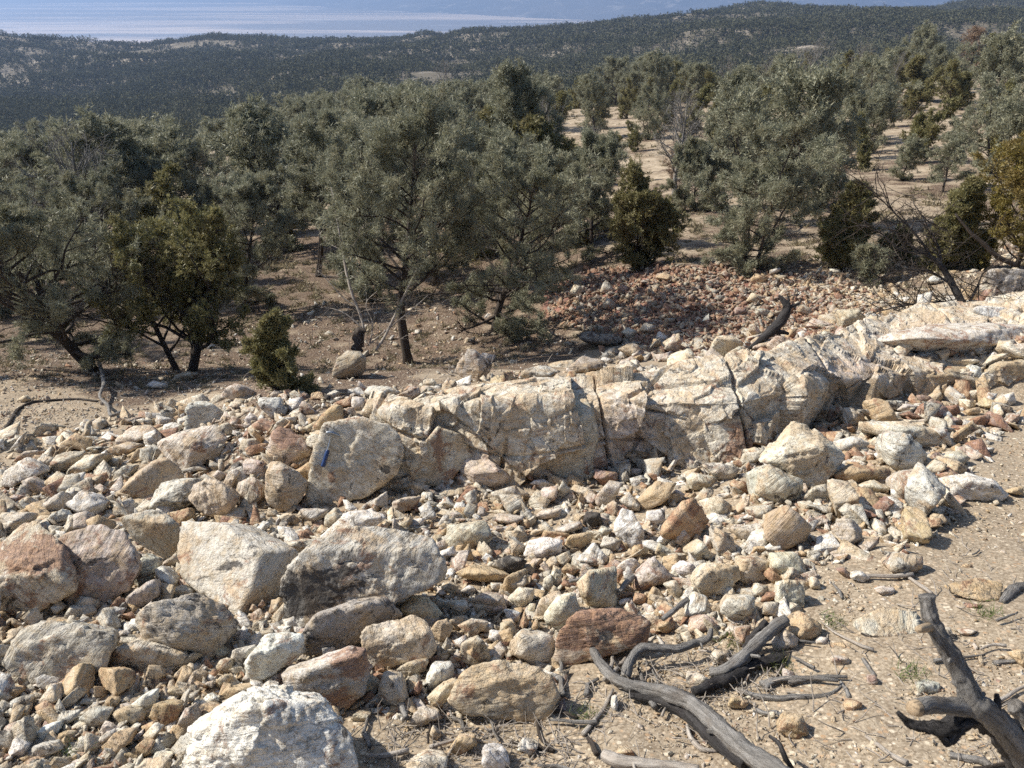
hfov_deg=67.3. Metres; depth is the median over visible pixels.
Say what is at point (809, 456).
boulder
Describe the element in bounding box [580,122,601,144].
bare tree
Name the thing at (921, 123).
juniper
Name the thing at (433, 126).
pinyon pine
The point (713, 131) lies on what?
juniper
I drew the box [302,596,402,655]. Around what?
boulder
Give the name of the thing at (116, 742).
rock
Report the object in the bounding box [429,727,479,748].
stick
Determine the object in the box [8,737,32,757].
rock
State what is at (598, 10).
mountains
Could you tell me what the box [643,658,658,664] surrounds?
stick
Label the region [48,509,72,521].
rock
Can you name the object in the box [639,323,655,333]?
rock
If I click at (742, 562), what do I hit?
rock
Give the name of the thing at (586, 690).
stick
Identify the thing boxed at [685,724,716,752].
stick
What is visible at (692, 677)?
rock
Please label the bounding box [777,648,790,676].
stick
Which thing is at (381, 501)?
rock
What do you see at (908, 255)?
juniper
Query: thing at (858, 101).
pinyon pine
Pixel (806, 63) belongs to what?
juniper
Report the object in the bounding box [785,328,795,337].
rock
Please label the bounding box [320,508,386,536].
rock slab
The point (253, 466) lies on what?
rock
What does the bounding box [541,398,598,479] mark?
ledge block
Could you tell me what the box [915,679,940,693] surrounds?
rock
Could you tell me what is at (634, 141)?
juniper
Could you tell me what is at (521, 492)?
rock
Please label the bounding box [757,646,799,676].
grass tuft
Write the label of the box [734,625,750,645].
rock
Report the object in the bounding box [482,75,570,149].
pinyon pine
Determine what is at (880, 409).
rock
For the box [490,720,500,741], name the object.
stick
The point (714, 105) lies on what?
juniper
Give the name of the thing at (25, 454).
rock
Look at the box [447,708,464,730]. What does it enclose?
stick
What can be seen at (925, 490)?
rock
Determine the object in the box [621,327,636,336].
rock
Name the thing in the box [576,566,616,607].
boulder
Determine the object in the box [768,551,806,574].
boulder
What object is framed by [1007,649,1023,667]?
rock
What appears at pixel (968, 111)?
pinyon pine
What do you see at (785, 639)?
rock
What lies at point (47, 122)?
pinyon pine
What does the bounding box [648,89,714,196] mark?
bare tree
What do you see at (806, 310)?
rock
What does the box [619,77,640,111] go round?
juniper
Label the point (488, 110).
juniper
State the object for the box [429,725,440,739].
rock
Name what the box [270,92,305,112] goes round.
pinyon pine
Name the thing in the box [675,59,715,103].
pinyon pine
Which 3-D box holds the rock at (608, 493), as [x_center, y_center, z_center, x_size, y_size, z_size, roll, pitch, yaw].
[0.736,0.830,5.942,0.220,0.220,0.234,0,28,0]
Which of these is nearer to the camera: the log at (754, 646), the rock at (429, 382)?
the log at (754, 646)
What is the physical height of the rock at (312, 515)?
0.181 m
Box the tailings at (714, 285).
[546,261,883,355]
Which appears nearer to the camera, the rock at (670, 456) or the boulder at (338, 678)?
the boulder at (338, 678)
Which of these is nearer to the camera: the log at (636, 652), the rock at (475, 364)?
the log at (636, 652)
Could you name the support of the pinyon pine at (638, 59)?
on the ground
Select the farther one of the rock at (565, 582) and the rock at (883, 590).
the rock at (565, 582)
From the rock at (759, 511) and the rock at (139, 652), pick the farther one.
the rock at (759, 511)
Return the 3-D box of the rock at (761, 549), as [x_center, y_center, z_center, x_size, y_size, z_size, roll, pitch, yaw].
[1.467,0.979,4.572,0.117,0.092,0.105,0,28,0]
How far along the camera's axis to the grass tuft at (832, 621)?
3.72 m
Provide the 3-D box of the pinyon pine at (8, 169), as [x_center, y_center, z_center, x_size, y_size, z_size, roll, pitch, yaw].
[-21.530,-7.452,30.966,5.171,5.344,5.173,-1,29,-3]
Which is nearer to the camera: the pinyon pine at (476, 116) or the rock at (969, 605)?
the rock at (969, 605)
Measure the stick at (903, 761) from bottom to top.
0.068 m
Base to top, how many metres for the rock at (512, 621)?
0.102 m
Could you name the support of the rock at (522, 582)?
on the ground
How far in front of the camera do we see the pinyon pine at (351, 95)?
33.34 m
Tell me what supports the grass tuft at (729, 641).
on the ground
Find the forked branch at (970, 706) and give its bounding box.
[896,593,1023,767]
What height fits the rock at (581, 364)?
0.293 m
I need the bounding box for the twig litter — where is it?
[0,259,1023,767]
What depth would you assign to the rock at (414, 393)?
7.49 m
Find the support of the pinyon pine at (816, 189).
on the ground
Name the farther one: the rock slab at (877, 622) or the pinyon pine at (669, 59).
the pinyon pine at (669, 59)
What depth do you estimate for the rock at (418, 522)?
5.54 m
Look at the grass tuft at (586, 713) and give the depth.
3.25 m
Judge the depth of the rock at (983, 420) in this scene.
7.02 m
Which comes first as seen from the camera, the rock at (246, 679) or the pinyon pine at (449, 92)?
the rock at (246, 679)
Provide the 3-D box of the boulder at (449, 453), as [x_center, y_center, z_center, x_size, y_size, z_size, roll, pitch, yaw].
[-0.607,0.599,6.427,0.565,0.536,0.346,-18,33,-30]
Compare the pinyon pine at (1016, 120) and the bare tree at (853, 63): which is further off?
the bare tree at (853, 63)
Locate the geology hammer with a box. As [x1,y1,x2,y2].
[321,431,341,466]
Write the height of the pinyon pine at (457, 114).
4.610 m
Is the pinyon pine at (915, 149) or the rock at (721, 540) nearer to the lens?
the rock at (721, 540)
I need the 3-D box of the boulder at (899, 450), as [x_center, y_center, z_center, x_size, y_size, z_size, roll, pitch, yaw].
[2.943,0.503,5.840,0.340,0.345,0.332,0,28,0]
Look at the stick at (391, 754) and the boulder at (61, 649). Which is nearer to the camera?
the stick at (391, 754)
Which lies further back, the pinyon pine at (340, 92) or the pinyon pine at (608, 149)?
the pinyon pine at (340, 92)
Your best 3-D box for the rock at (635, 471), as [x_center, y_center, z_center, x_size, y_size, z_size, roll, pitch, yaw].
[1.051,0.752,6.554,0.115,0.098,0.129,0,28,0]
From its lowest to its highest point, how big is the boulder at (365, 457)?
0.747 m
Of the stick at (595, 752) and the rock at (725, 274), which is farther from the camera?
the rock at (725, 274)
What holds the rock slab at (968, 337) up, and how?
on the rock ledge
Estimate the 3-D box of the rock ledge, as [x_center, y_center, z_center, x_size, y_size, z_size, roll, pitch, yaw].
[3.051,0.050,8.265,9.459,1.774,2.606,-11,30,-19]
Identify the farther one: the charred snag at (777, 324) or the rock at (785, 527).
the charred snag at (777, 324)
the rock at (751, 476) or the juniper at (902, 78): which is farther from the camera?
the juniper at (902, 78)
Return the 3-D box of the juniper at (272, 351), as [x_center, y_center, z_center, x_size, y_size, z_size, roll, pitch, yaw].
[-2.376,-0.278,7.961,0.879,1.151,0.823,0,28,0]
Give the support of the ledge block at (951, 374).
on the rock ledge
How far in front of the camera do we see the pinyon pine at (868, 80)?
55.64 m
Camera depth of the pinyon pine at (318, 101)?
60.12 m
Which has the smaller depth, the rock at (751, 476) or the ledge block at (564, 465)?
the rock at (751, 476)
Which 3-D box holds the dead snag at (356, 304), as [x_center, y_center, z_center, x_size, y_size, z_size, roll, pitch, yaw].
[-2.283,-1.830,13.046,2.715,2.609,1.965,0,28,0]
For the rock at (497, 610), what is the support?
on the rock at (491, 600)
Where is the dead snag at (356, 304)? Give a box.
[298,188,450,350]
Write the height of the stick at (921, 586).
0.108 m
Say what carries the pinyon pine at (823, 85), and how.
on the ground
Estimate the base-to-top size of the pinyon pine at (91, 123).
5.900 m
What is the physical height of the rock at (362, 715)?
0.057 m
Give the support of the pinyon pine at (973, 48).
on the ground
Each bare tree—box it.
[10,120,120,301]
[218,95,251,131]
[430,58,455,88]
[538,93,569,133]
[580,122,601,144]
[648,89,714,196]
[659,84,704,149]
[718,53,738,78]
[760,56,774,83]
[785,47,810,69]
[796,36,837,92]
[843,51,868,78]
[847,40,876,74]
[888,50,912,85]
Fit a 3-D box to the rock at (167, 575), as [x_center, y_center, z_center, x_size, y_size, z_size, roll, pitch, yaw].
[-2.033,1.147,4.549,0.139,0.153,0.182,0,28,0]
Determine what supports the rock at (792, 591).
on the ground
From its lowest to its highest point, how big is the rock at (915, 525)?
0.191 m
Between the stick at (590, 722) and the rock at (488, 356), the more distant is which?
the rock at (488, 356)
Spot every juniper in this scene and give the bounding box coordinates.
[4,194,255,371]
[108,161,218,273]
[219,132,292,233]
[238,307,321,404]
[436,121,542,261]
[476,102,536,208]
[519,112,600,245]
[547,90,572,143]
[568,74,595,108]
[590,87,612,125]
[600,156,692,271]
[601,135,622,177]
[617,88,637,118]
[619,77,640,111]
[625,119,642,151]
[647,76,662,113]
[662,80,677,123]
[671,60,696,102]
[676,83,714,141]
[702,70,720,104]
[708,102,717,134]
[710,97,734,152]
[729,82,773,135]
[758,89,777,115]
[775,123,791,152]
[801,51,811,88]
[811,178,884,268]
[837,49,854,81]
[854,110,872,169]
[863,48,901,81]
[877,224,921,265]
[890,51,911,91]
[899,64,945,118]
[899,95,966,162]
[900,53,935,100]
[916,173,989,272]
[934,58,976,108]
[954,227,998,269]
[966,130,1023,267]
[972,32,1007,74]
[976,78,1019,153]
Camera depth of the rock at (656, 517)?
5.26 m
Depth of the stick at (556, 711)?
3.26 m
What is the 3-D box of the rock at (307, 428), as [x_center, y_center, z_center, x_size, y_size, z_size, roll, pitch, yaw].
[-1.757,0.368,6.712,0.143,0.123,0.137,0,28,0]
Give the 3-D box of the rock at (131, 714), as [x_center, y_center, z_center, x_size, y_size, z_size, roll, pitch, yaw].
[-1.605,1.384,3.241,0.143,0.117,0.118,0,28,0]
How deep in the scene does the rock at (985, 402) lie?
7.61 m
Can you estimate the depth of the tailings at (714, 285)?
15.19 m
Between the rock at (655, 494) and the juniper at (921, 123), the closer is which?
the rock at (655, 494)
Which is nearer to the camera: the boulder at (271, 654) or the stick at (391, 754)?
the stick at (391, 754)
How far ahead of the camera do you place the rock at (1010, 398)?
7.76 m
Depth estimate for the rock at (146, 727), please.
3.15 m
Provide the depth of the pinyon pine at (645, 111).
51.16 m
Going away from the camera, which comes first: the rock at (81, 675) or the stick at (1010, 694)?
the stick at (1010, 694)
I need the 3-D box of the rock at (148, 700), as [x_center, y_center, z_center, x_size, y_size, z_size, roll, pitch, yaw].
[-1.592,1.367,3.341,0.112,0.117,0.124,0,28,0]
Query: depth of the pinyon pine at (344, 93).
55.84 m
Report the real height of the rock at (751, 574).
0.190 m
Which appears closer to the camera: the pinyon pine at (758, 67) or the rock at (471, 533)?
the rock at (471, 533)
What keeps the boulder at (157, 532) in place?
on the ground
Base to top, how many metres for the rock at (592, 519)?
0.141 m
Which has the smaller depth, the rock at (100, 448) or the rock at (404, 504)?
the rock at (404, 504)
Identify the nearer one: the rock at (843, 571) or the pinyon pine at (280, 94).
the rock at (843, 571)
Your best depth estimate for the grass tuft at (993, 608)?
3.68 m
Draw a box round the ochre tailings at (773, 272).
[761,268,916,316]
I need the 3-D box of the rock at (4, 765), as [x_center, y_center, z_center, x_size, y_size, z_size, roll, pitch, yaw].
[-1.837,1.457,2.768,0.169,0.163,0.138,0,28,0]
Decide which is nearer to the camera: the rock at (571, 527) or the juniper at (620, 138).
the rock at (571, 527)
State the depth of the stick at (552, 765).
2.94 m
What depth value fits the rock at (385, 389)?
7.55 m
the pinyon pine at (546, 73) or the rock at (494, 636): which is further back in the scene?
the pinyon pine at (546, 73)
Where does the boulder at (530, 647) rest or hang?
on the ground
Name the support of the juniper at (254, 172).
on the ground
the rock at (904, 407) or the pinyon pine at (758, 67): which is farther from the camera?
the pinyon pine at (758, 67)
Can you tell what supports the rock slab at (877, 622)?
on the ground
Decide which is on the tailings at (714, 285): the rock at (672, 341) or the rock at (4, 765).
the rock at (672, 341)
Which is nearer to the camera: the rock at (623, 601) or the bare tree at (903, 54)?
the rock at (623, 601)
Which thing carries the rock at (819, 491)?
on the ground
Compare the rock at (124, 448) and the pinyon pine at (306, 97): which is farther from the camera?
the pinyon pine at (306, 97)
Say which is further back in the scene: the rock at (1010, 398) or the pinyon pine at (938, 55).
the pinyon pine at (938, 55)
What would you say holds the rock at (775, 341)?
on the ground
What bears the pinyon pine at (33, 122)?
on the ground
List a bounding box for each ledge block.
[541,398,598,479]
[903,366,978,395]
[983,359,1023,380]
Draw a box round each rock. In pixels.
[0,512,37,534]
[0,762,10,767]
[6,694,34,708]
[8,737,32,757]
[9,494,25,500]
[9,685,25,699]
[14,450,44,461]
[18,395,30,401]
[24,756,45,763]
[28,739,64,756]
[34,682,62,706]
[37,720,62,739]
[41,491,71,511]
[48,451,88,473]
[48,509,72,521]
[54,424,66,430]
[57,730,76,741]
[62,663,94,698]
[66,453,112,474]
[66,490,109,514]
[79,706,113,728]
[87,446,108,451]
[98,732,111,743]
[99,666,135,695]
[101,727,136,752]
[104,696,120,706]
[106,442,143,455]
[107,458,120,466]
[108,637,187,669]
[112,465,138,478]
[113,705,145,725]
[115,425,158,444]
[119,630,130,636]
[125,579,160,609]
[130,688,159,709]
[131,738,154,756]
[134,553,162,587]
[137,756,172,767]
[141,720,163,734]
[142,429,161,445]
[146,380,167,387]
[148,699,183,724]
[149,478,201,509]
[152,382,167,388]
[153,748,173,758]
[155,566,179,584]
[163,422,182,431]
[167,686,183,695]
[169,508,195,522]
[171,372,193,380]
[173,584,194,596]
[173,666,182,678]
[177,702,201,726]
[188,477,239,516]
[191,668,208,680]
[199,692,218,705]
[199,701,220,715]
[212,470,224,480]
[215,646,229,657]
[216,658,233,673]
[216,674,232,688]
[219,442,234,459]
[220,383,255,399]
[221,683,251,698]
[223,469,240,487]
[229,416,241,428]
[231,644,256,665]
[236,477,264,502]
[239,438,259,456]
[242,458,266,477]
[242,675,249,682]
[244,413,257,424]
[251,418,273,434]
[258,397,283,415]
[262,679,278,686]
[279,513,299,524]
[287,397,302,410]
[299,401,314,414]
[300,508,328,521]
[303,421,316,431]
[311,404,343,431]
[324,507,342,527]
[334,396,352,406]
[343,407,357,417]
[351,396,364,409]
[351,709,370,721]
[364,385,399,395]
[365,674,380,693]
[368,491,387,507]
[378,670,408,705]
[392,496,420,511]
[396,658,428,675]
[398,387,420,399]
[400,595,442,618]
[403,386,415,391]
[406,748,447,767]
[408,480,430,495]
[409,705,440,726]
[412,518,424,526]
[420,492,432,501]
[423,379,436,385]
[426,661,453,690]
[427,677,456,704]
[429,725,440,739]
[431,618,452,641]
[440,581,459,593]
[446,520,492,549]
[446,732,477,755]
[447,600,469,615]
[455,348,491,381]
[456,564,509,582]
[458,618,487,636]
[460,455,510,487]
[460,635,490,664]
[461,585,474,594]
[471,592,505,615]
[481,353,495,361]
[481,742,509,767]
[488,630,502,642]
[490,371,517,382]
[490,555,526,573]
[491,485,524,498]
[492,513,523,524]
[492,595,506,614]
[493,487,529,501]
[499,575,526,590]
[500,621,515,630]
[501,569,528,593]
[502,618,515,628]
[503,609,520,622]
[508,587,532,606]
[508,587,534,606]
[518,610,528,630]
[518,738,536,755]
[519,365,559,378]
[524,537,562,558]
[528,603,534,610]
[530,479,554,488]
[534,591,561,616]
[536,509,561,519]
[541,485,558,501]
[542,574,553,591]
[551,565,561,585]
[555,521,582,532]
[557,480,571,497]
[561,563,578,575]
[561,579,573,588]
[564,532,592,549]
[569,284,583,296]
[569,356,606,373]
[571,484,596,495]
[574,309,585,316]
[577,543,608,565]
[582,511,601,526]
[590,558,607,566]
[594,469,617,484]
[594,480,621,505]
[594,526,612,538]
[600,280,613,293]
[600,536,620,550]
[602,298,615,308]
[608,553,615,562]
[611,695,617,710]
[613,508,643,548]
[616,558,639,573]
[616,746,634,755]
[617,284,629,293]
[617,569,622,582]
[618,343,640,356]
[618,591,632,599]
[618,598,630,605]
[619,492,639,511]
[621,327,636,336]
[630,468,641,475]
[632,592,645,603]
[634,556,671,590]
[636,481,676,509]
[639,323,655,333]
[645,509,664,525]
[647,586,663,604]
[655,272,671,281]
[655,542,673,555]
[656,331,667,340]
[656,536,671,544]
[656,617,675,632]
[663,333,680,351]
[663,580,681,597]
[664,334,682,351]
[667,349,693,365]
[667,448,672,462]
[671,560,694,577]
[673,489,684,501]
[675,530,690,546]
[683,539,711,560]
[684,591,711,616]
[686,472,714,490]
[686,670,707,686]
[688,614,714,635]
[699,496,731,514]
[702,462,739,479]
[703,535,711,548]
[709,335,743,356]
[709,525,735,555]
[710,649,728,663]
[719,594,755,620]
[720,271,731,277]
[728,346,742,352]
[728,694,746,707]
[729,479,746,493]
[732,496,749,513]
[732,523,762,539]
[733,307,746,315]
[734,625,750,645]
[735,555,768,584]
[738,696,748,707]
[739,481,748,493]
[743,556,765,584]
[745,505,771,518]
[746,293,761,302]
[746,466,760,497]
[750,273,767,282]
[751,546,768,553]
[751,583,767,596]
[752,337,773,349]
[755,308,769,315]
[760,591,774,601]
[760,601,778,616]
[763,505,811,549]
[766,336,790,349]
[771,628,798,650]
[774,579,804,606]
[776,711,808,738]
[782,668,794,675]
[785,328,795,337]
[787,611,821,639]
[796,304,811,314]
[801,484,828,501]
[809,576,820,588]
[815,636,827,643]
[821,331,833,335]
[827,478,859,517]
[830,655,850,665]
[833,436,868,450]
[833,464,890,482]
[833,518,862,545]
[834,309,865,327]
[834,326,842,334]
[835,567,849,578]
[839,407,864,425]
[843,698,861,710]
[848,479,859,490]
[850,570,869,581]
[858,421,950,447]
[859,480,889,492]
[862,398,899,420]
[866,674,877,684]
[874,586,894,595]
[875,493,888,499]
[880,552,922,573]
[885,472,896,491]
[886,400,902,410]
[897,403,917,411]
[900,411,921,418]
[901,506,932,544]
[904,462,945,514]
[915,395,931,400]
[915,399,947,417]
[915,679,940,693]
[924,275,940,283]
[942,417,962,424]
[944,450,970,463]
[945,405,960,415]
[945,627,954,638]
[957,628,976,635]
[962,407,980,415]
[965,364,982,376]
[965,603,981,607]
[969,414,989,426]
[977,397,994,407]
[980,268,1023,294]
[1003,392,1015,405]
[1005,486,1023,494]
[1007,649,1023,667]
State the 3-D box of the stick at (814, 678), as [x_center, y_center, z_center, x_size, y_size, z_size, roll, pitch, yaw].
[1.233,1.276,3.320,0.319,0.090,0.049,3,29,6]
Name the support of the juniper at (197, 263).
on the ground
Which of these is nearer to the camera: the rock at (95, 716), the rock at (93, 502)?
the rock at (95, 716)
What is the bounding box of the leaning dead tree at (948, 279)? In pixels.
[800,116,1023,317]
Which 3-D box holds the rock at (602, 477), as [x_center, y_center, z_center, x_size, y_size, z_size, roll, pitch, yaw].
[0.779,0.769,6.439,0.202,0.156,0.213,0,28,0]
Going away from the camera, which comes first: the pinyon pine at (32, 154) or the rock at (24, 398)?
the rock at (24, 398)
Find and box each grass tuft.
[46,729,83,760]
[569,699,607,728]
[714,627,742,653]
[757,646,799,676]
[815,608,851,630]
[891,653,932,690]
[967,594,1008,624]
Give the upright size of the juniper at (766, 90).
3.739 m
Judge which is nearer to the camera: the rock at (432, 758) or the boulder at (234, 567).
the rock at (432, 758)
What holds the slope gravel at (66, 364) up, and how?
on the ground
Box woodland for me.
[0,0,1023,146]
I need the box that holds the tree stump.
[351,327,365,351]
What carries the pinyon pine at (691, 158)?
on the ground
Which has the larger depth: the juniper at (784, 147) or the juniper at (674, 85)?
the juniper at (674, 85)
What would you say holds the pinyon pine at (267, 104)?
on the ground
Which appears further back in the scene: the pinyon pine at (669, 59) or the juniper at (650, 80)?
the pinyon pine at (669, 59)
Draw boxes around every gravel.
[0,348,250,438]
[124,293,591,394]
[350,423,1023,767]
[778,242,1023,307]
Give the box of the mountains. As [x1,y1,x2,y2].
[0,0,963,20]
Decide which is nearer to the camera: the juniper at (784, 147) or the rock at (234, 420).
the rock at (234, 420)
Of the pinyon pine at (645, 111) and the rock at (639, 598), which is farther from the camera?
the pinyon pine at (645, 111)
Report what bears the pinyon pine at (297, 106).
on the ground
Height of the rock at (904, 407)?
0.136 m
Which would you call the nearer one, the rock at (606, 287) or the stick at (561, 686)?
the stick at (561, 686)
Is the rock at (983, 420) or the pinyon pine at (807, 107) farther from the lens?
the pinyon pine at (807, 107)
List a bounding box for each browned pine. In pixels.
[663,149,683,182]
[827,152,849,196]
[959,25,990,67]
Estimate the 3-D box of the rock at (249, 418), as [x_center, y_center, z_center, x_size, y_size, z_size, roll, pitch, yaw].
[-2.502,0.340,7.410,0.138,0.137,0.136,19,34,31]
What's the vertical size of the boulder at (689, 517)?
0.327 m
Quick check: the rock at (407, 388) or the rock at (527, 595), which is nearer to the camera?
the rock at (527, 595)
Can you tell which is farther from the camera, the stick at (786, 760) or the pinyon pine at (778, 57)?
the pinyon pine at (778, 57)
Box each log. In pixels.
[589,647,789,767]
[601,749,698,767]
[621,628,713,678]
[691,653,784,695]
[709,615,789,677]
[742,619,768,647]
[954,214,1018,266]
[998,582,1023,603]
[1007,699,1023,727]
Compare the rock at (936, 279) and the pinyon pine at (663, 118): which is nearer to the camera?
the rock at (936, 279)
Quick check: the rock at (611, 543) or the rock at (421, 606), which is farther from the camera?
the rock at (611, 543)
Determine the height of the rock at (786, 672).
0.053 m
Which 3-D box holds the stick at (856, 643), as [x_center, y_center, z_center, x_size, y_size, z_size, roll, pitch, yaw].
[1.554,1.179,3.599,0.040,0.101,0.297,-14,31,-23]
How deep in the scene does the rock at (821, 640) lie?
3.58 m
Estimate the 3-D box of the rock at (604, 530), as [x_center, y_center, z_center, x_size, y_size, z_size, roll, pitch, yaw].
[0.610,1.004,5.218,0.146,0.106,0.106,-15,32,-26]
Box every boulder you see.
[0,457,49,486]
[0,521,77,616]
[2,619,119,684]
[58,524,141,605]
[119,509,179,559]
[120,457,183,497]
[135,593,238,659]
[157,425,227,468]
[177,521,297,613]
[182,684,358,767]
[183,401,223,429]
[243,632,305,680]
[265,461,307,511]
[267,425,311,465]
[279,526,446,626]
[281,645,372,710]
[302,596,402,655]
[305,416,403,506]
[332,350,366,378]
[360,615,436,668]
[361,398,372,417]
[408,426,471,486]
[447,660,559,722]
[509,628,554,663]
[544,592,580,629]
[552,608,651,665]
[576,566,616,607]
[585,371,595,380]
[660,498,709,539]
[690,563,740,597]
[754,464,802,504]
[759,421,844,488]
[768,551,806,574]
[875,431,926,469]
[889,469,939,500]
[938,472,1008,501]
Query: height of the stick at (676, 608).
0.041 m
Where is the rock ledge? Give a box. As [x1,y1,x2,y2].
[370,291,1023,490]
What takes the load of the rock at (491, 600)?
on the ground
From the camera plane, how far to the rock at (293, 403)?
7.14 m
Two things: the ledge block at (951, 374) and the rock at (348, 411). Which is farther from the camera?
the ledge block at (951, 374)
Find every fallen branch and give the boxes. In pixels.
[3,398,98,428]
[97,362,120,416]
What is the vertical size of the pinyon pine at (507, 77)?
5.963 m
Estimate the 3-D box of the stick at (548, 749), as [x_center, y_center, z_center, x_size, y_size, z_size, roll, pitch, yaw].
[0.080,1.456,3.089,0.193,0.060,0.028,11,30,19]
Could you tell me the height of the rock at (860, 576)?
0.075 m
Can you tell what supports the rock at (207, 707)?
on the ground
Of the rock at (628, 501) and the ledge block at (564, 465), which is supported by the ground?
the rock at (628, 501)
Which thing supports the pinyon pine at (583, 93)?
on the ground
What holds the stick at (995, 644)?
on the ground
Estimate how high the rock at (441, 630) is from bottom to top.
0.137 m
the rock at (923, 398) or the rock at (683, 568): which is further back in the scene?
the rock at (923, 398)
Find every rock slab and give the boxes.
[285,538,314,552]
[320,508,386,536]
[577,331,623,345]
[852,608,921,636]
[877,323,1023,352]
[944,578,1002,601]
[969,305,1006,317]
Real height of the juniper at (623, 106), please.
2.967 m
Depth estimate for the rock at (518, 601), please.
4.25 m
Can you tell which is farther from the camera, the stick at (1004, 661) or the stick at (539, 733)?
the stick at (1004, 661)
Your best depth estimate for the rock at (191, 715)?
3.15 m
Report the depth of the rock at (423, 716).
3.25 m
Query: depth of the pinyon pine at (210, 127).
42.10 m
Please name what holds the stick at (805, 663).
on the ground
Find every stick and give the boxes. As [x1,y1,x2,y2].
[361,703,374,733]
[361,731,372,749]
[366,747,408,758]
[399,705,409,720]
[427,721,431,743]
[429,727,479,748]
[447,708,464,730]
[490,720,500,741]
[510,740,554,752]
[536,719,553,747]
[537,764,568,767]
[549,718,597,724]
[552,709,578,718]
[558,660,565,696]
[569,567,593,582]
[581,688,613,736]
[583,677,598,696]
[586,736,599,756]
[602,655,613,681]
[605,655,627,682]
[617,574,634,593]
[637,667,657,709]
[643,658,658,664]
[647,663,658,683]
[661,597,689,620]
[661,685,677,716]
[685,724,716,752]
[698,649,749,674]
[737,682,844,701]
[755,708,780,715]
[759,675,837,686]
[762,681,782,690]
[764,639,815,646]
[768,735,793,767]
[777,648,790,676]
[788,674,847,685]
[791,655,815,668]
[820,621,873,651]
[832,583,843,598]
[839,681,851,697]
[861,657,876,675]
[865,735,908,765]
[866,572,913,578]
[907,577,933,593]
[933,654,985,662]
[950,751,991,764]
[973,761,1004,767]
[980,643,1006,649]
[992,659,1016,665]
[995,611,1018,621]
[1000,685,1023,701]
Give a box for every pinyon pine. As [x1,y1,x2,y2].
[0,126,50,184]
[0,130,87,338]
[0,136,90,264]
[0,139,64,294]
[0,141,23,192]
[0,182,150,372]
[0,184,78,292]
[0,190,19,318]
[4,160,17,174]
[5,124,117,180]
[10,117,40,144]
[17,101,171,271]
[25,117,57,137]
[31,158,175,308]
[55,113,134,225]
[64,110,192,231]
[70,117,125,183]
[109,125,212,224]
[119,149,221,225]
[142,111,239,216]
[178,115,232,186]
[199,91,316,252]
[210,168,299,311]
[256,100,277,117]
[268,109,287,168]
[269,105,357,276]
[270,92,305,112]
[274,97,295,148]
[279,96,318,123]
[283,117,311,169]
[293,90,336,167]
[294,92,317,103]
[295,130,422,301]
[303,87,340,102]
[307,89,346,115]
[308,77,511,363]
[309,85,392,191]
[314,99,354,114]
[334,73,385,99]
[336,80,416,225]
[337,86,355,111]
[337,117,416,250]
[342,82,372,112]
[357,81,480,286]
[376,78,473,144]
[395,119,608,342]
[412,77,432,143]
[421,89,496,226]
[434,77,486,125]
[436,81,471,122]
[444,96,475,149]
[458,72,561,163]
[462,79,487,112]
[466,130,554,296]
[469,81,491,140]
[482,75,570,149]
[484,54,575,236]
[523,73,553,115]
[533,70,563,91]
[538,73,565,106]
[556,126,629,262]
[574,68,611,136]
[593,54,633,105]
[612,69,629,99]
[617,69,645,97]
[628,82,667,139]
[630,51,667,99]
[630,61,654,105]
[636,46,675,100]
[649,86,673,130]
[658,53,687,99]
[658,134,737,215]
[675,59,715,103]
[681,108,853,278]
[693,85,783,170]
[700,60,774,189]
[711,51,869,205]
[731,62,752,73]
[750,64,774,89]
[755,51,801,93]
[781,154,846,210]
[798,72,837,132]
[830,46,923,146]
[834,84,881,155]
[849,241,896,287]
[852,82,901,152]
[853,53,897,89]
[864,58,897,88]
[881,44,905,74]
[885,133,929,180]
[888,96,904,125]
[900,18,945,78]
[925,128,982,192]
[927,40,960,92]
[935,41,984,85]
[948,99,988,133]
[949,70,1023,173]
[955,18,1023,209]
[971,22,1023,115]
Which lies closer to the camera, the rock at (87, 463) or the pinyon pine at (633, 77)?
the rock at (87, 463)
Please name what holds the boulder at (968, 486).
on the ground
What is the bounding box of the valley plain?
[0,2,594,43]
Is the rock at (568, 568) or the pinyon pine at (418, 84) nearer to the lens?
the rock at (568, 568)
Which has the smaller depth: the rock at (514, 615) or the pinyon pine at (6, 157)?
the rock at (514, 615)
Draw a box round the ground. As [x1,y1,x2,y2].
[0,0,1023,767]
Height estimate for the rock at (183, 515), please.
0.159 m
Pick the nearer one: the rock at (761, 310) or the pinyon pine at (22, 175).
the rock at (761, 310)
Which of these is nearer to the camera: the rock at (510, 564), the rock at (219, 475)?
the rock at (510, 564)
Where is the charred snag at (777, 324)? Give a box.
[723,269,823,349]
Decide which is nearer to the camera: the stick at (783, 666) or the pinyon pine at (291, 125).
the stick at (783, 666)
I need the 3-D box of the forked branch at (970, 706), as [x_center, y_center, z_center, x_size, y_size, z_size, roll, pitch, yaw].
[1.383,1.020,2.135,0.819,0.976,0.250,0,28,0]
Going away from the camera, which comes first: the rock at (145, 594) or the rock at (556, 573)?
the rock at (145, 594)
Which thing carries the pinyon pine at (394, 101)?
on the ground
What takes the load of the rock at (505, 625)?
on the rock rubble at (868, 510)
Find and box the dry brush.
[0,74,1023,389]
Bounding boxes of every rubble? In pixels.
[0,284,1023,767]
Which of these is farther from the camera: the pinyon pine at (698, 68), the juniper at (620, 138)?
the pinyon pine at (698, 68)
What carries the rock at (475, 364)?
on the ground
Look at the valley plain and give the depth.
6464.96 m
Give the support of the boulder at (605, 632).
on the ground
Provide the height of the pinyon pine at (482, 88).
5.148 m
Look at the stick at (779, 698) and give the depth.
3.23 m
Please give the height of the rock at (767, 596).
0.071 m

